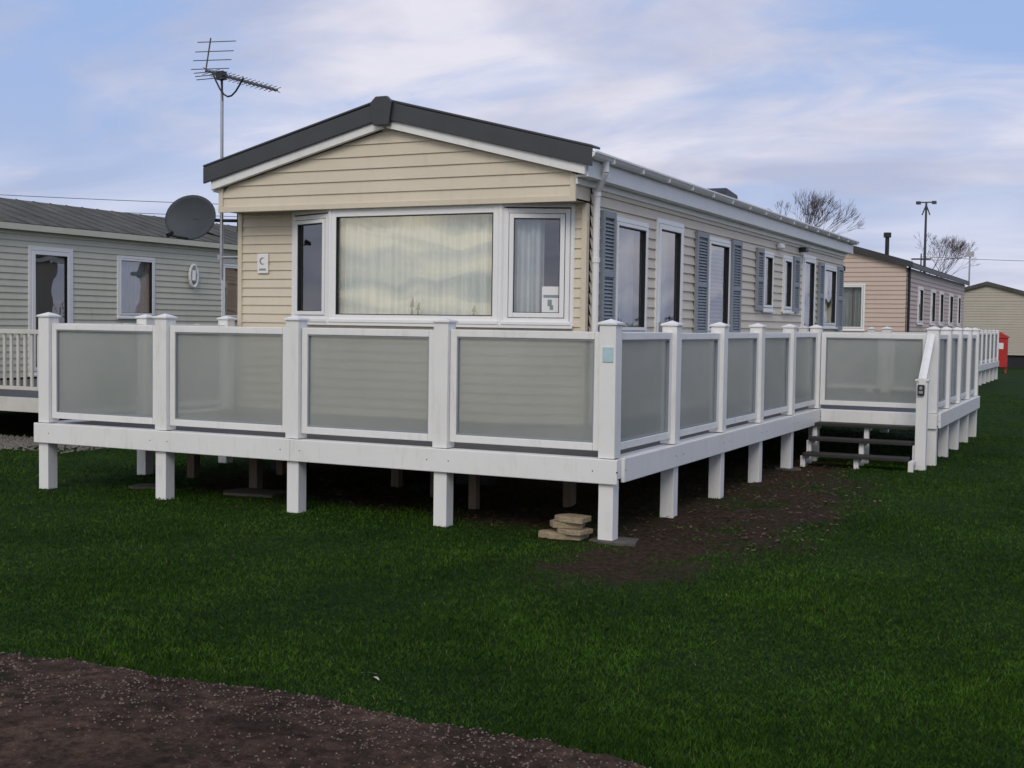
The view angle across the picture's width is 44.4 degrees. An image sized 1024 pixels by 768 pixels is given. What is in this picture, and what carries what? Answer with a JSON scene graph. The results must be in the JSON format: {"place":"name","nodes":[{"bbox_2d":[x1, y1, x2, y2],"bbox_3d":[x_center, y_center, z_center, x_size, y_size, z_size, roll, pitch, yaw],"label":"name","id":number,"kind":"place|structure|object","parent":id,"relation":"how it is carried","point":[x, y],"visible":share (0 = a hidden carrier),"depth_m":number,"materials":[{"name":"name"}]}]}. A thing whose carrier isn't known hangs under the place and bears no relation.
{"place":"outdoors","nodes":[
{"label":"outdoors","id":0,"kind":"place"},
{"bbox_2d":[0,434,106,452],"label":"gravel","id":1,"kind":"structure","parent":0,"point":[16,442],"depth_m":16.75,"materials":[{"name":"grey gravel"}]},
{"bbox_2d":[0,653,645,767],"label":"path","id":2,"kind":"structure","parent":0,"point":[21,746],"depth_m":5.22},
{"bbox_2d":[0,652,650,767],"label":"grit","id":3,"kind":"object","parent":2,"relation":"on","point":[341,731],"visible":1,"depth_m":5.40,"materials":[{"name":"stone"}]},
{"bbox_2d":[0,368,1023,767],"bbox_3d":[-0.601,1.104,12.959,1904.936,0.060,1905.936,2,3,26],"label":"ground","id":4,"kind":"structure","parent":0,"point":[658,546],"depth_m":8.81,"materials":[{"name":"green plant"}]},
{"bbox_2d":[0,323,202,422],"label":"picket decking","id":5,"kind":"object","parent":4,"relation":"on","point":[18,394],"visible":0.06,"depth_m":17.41,"materials":[{"name":"white plastic"}]},
{"bbox_2d":[0,197,237,411],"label":"static caravan","id":6,"kind":"object","parent":4,"relation":"on","point":[70,264],"visible":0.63,"depth_m":25.37,"materials":[{"name":"grey plastic"}]},
{"bbox_2d":[116,255,154,318],"bbox_3d":[-7.727,-1.973,25.745,0.120,1.275,1.130,2,3,26],"label":"window frame","id":7,"kind":"structure","parent":6,"relation":"in","point":[118,256],"depth_m":25.45,"materials":[{"name":"plastic"}]},
{"bbox_2d":[221,264,237,319],"bbox_3d":[-6.299,-2.092,28.679,0.120,1.275,1.140,2,3,26],"label":"window frame","id":8,"kind":"structure","parent":6,"relation":"in","point":[232,265],"depth_m":28.20,"materials":[{"name":"plastic"}]},
{"bbox_2d":[33,312,980,540],"bbox_3d":[1.433,0.093,16.602,7.812,1.835,12.622,2,3,26],"label":"raised decking","id":9,"kind":"object","parent":4,"relation":"on","point":[607,406],"visible":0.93,"depth_m":11.52,"materials":[{"name":"white plastic"}]},
{"bbox_2d":[203,96,859,485],"bbox_3d":[1.536,-1.310,20.011,5.047,4.215,14.920,2,3,26],"label":"static caravan","id":10,"kind":"object","parent":4,"relation":"on","point":[381,212],"visible":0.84,"depth_m":14.29,"materials":[{"name":"beige plastic"}]},
{"bbox_2d":[165,195,237,239],"bbox_3d":[-3.780,-2.047,15.423,0.966,0.566,0.383,0,3,-12],"label":"satellite dish","id":11,"kind":"object","parent":10,"relation":"attached to","point":[190,217],"visible":1,"depth_m":15.46,"materials":[{"name":"paint"}]},
{"bbox_2d":[191,38,280,279],"bbox_3d":[-3.385,-2.754,15.250,1.454,2.971,0.264,3,3,37],"label":"tv aerial","id":12,"kind":"object","parent":10,"relation":"attached to","point":[222,75],"visible":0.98,"depth_m":15.33,"materials":[{"name":"metal"}]},
{"bbox_2d":[615,217,648,331],"bbox_3d":[1.359,-1.214,14.481,0.120,1.355,1.140,2,3,26],"label":"side window frame","id":13,"kind":"structure","parent":10,"relation":"in","point":[619,219],"depth_m":14.71,"materials":[{"name":"plastic"}]},
{"bbox_2d":[707,237,730,332],"bbox_3d":[2.890,-1.352,17.626,0.120,1.375,1.140,2,3,26],"label":"side window frame","id":14,"kind":"structure","parent":10,"relation":"in","point":[711,238],"depth_m":17.86,"materials":[{"name":"plastic"}]},
{"bbox_2d":[765,258,769,304],"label":"side window glass","id":15,"kind":"structure","parent":10,"relation":"in","point":[767,283],"depth_m":20.14,"materials":[{"name":"black glass"}]},
{"bbox_2d":[762,251,774,312],"bbox_3d":[4.080,-1.631,20.057,0.120,0.975,0.690,2,3,26],"label":"side window frame","id":16,"kind":"structure","parent":10,"relation":"in","point":[768,310],"depth_m":20.05,"materials":[{"name":"plastic"}]},
{"bbox_2d":[781,255,793,313],"bbox_3d":[4.649,-1.678,21.225,0.120,0.975,0.690,2,3,26],"label":"side window frame","id":17,"kind":"structure","parent":10,"relation":"in","point":[785,311],"depth_m":20.95,"materials":[{"name":"plastic"}]},
{"bbox_2d":[785,262,789,305],"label":"side window glass","id":18,"kind":"structure","parent":10,"relation":"in","point":[787,264],"depth_m":21.31,"materials":[{"name":"black glass"}]},
{"bbox_2d":[824,271,833,322],"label":"side window glass","id":19,"kind":"structure","parent":10,"relation":"in","point":[829,285],"depth_m":24.40,"materials":[{"name":"white glass"}]},
{"bbox_2d":[823,265,837,328],"bbox_3d":[6.145,-1.678,24.308,0.120,1.225,1.240,2,3,26],"label":"side window frame","id":20,"kind":"structure","parent":10,"relation":"in","point":[827,266],"depth_m":24.32,"materials":[{"name":"plastic"}]},
{"bbox_2d":[538,513,592,540],"bbox_3d":[0.439,1.160,10.207,0.435,0.183,0.271,2,3,26],"label":"paving stone pile","id":21,"kind":"object","parent":4,"relation":"on","point":[569,526],"visible":1,"depth_m":10.11,"materials":[{"name":"stone"}]},
{"bbox_2d":[242,458,893,550],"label":"fallen leaves","id":22,"kind":"object","parent":4,"relation":"on","point":[690,526],"visible":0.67,"depth_m":12.26,"materials":[{"name":"brown plant"}]},
{"bbox_2d":[768,188,862,233],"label":"bare tree","id":23,"kind":"object","parent":4,"relation":"on","point":[814,206],"visible":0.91,"depth_m":58.45,"materials":[{"name":"brown plant"}]},
{"bbox_2d":[800,333,934,472],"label":"deck steps","id":24,"kind":"structure","parent":4,"relation":"on","point":[918,461],"depth_m":15.59,"materials":[{"name":"plastic"}]},
{"bbox_2d":[867,327,926,333],"bbox_3d":[9.777,-0.430,30.103,1.622,1.835,5.222,2,3,26],"label":"raised decking","id":25,"kind":"object","parent":4,"relation":"on","point":[871,329],"visible":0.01,"depth_m":27.84,"materials":[{"name":"white plastic"}]},
{"bbox_2d":[842,232,969,332],"bbox_3d":[11.244,-2.299,40.087,4.940,4.560,13.680,2,3,26],"label":"static caravan","id":26,"kind":"object","parent":4,"relation":"on","point":[886,289],"visible":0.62,"depth_m":33.65,"materials":[{"name":"pink"}]},
{"bbox_2d":[842,284,865,330],"bbox_3d":[8.745,-2.071,33.866,1.590,1.275,0.120,2,3,26],"label":"window frame","id":27,"kind":"structure","parent":26,"relation":"in","point":[843,329],"depth_m":33.55,"materials":[{"name":"plastic"}]},
{"bbox_2d":[917,286,923,324],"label":"window frame","id":28,"kind":"structure","parent":26,"relation":"in","point":[919,323],"depth_m":34.87,"materials":[{"name":"plastic"}]},
{"bbox_2d":[919,291,921,319],"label":"window glass","id":29,"kind":"structure","parent":26,"relation":"in","point":[920,295],"depth_m":35.46,"materials":[{"name":"black glass"}]},
{"bbox_2d":[929,289,935,325],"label":"window frame","id":30,"kind":"structure","parent":26,"relation":"in","point":[930,323],"depth_m":37.21,"materials":[{"name":"plastic"}]},
{"bbox_2d":[931,293,933,320],"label":"window glass","id":31,"kind":"structure","parent":26,"relation":"in","point":[932,293],"depth_m":37.83,"materials":[{"name":"black glass"}]},
{"bbox_2d":[938,291,943,325],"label":"window frame","id":32,"kind":"structure","parent":26,"relation":"in","point":[940,324],"depth_m":39.00,"materials":[{"name":"plastic"}]},
{"bbox_2d":[940,295,941,321],"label":"window glass","id":33,"kind":"structure","parent":26,"relation":"in","point":[941,295],"depth_m":39.58,"materials":[{"name":"black glass"}]},
{"bbox_2d":[948,293,953,325],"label":"window frame","id":34,"kind":"structure","parent":26,"relation":"in","point":[949,293],"depth_m":41.17,"materials":[{"name":"plastic"}]},
{"bbox_2d":[950,297,951,321],"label":"window glass","id":35,"kind":"structure","parent":26,"relation":"in","point":[950,297],"depth_m":41.77,"materials":[{"name":"black glass"}]},
{"bbox_2d":[957,295,960,326],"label":"window frame","id":36,"kind":"structure","parent":26,"relation":"in","point":[958,325],"depth_m":43.32,"materials":[{"name":"plastic"}]},
{"bbox_2d":[911,254,930,264],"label":"utility pole","id":37,"kind":"object","parent":4,"relation":"on","point":[920,258],"visible":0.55,"depth_m":79.74,"materials":[{"name":"grey metal"}]},
{"bbox_2d":[916,201,936,272],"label":"lamp post","id":38,"kind":"object","parent":4,"relation":"on","point":[925,228],"visible":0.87,"depth_m":49.76,"materials":[{"name":"grey metal"}]},
{"bbox_2d":[915,233,977,277],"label":"bare tree","id":39,"kind":"object","parent":4,"relation":"on","point":[952,247],"visible":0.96,"depth_m":73.92,"materials":[{"name":"plant"}]},
{"bbox_2d":[927,329,998,384],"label":"raised decking","id":40,"kind":"object","parent":4,"relation":"on","point":[988,355],"visible":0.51,"depth_m":42.53,"materials":[{"name":"white plastic"}]},
{"bbox_2d":[966,252,973,285],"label":"lamp post","id":41,"kind":"object","parent":4,"relation":"on","point":[969,254],"visible":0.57,"depth_m":69.70,"materials":[{"name":"metal"}]},
{"bbox_2d":[963,281,1023,368],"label":"static caravan","id":42,"kind":"object","parent":4,"relation":"on","point":[991,306],"visible":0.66,"depth_m":59.13,"materials":[{"name":"beige plastic"}]},
{"bbox_2d":[998,332,1008,372],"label":"fire point cabinet","id":43,"kind":"object","parent":4,"relation":"on","point":[1003,351],"visible":0.5,"depth_m":51.68,"materials":[{"name":"red metal"}]},
{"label":"utility pole","id":44,"kind":"object","parent":4,"relation":"on","visible":0},
{"bbox_2d":[0,194,1017,260],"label":"overhead wires","id":45,"kind":"object","parent":44,"relation":"attached to","point":[236,216],"visible":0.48,"depth_m":62.52,"materials":[{"name":"black plastic"}]},
{"bbox_2d":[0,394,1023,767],"bbox_3d":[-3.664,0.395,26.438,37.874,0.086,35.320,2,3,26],"label":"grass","id":46,"kind":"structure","parent":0,"point":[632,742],"depth_m":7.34,"materials":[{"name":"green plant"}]},
{"bbox_2d":[0,0,1023,290],"label":"sky","id":47,"kind":"structure","parent":0,"point":[887,106],"materials":[{"name":"blue"}]}
]}

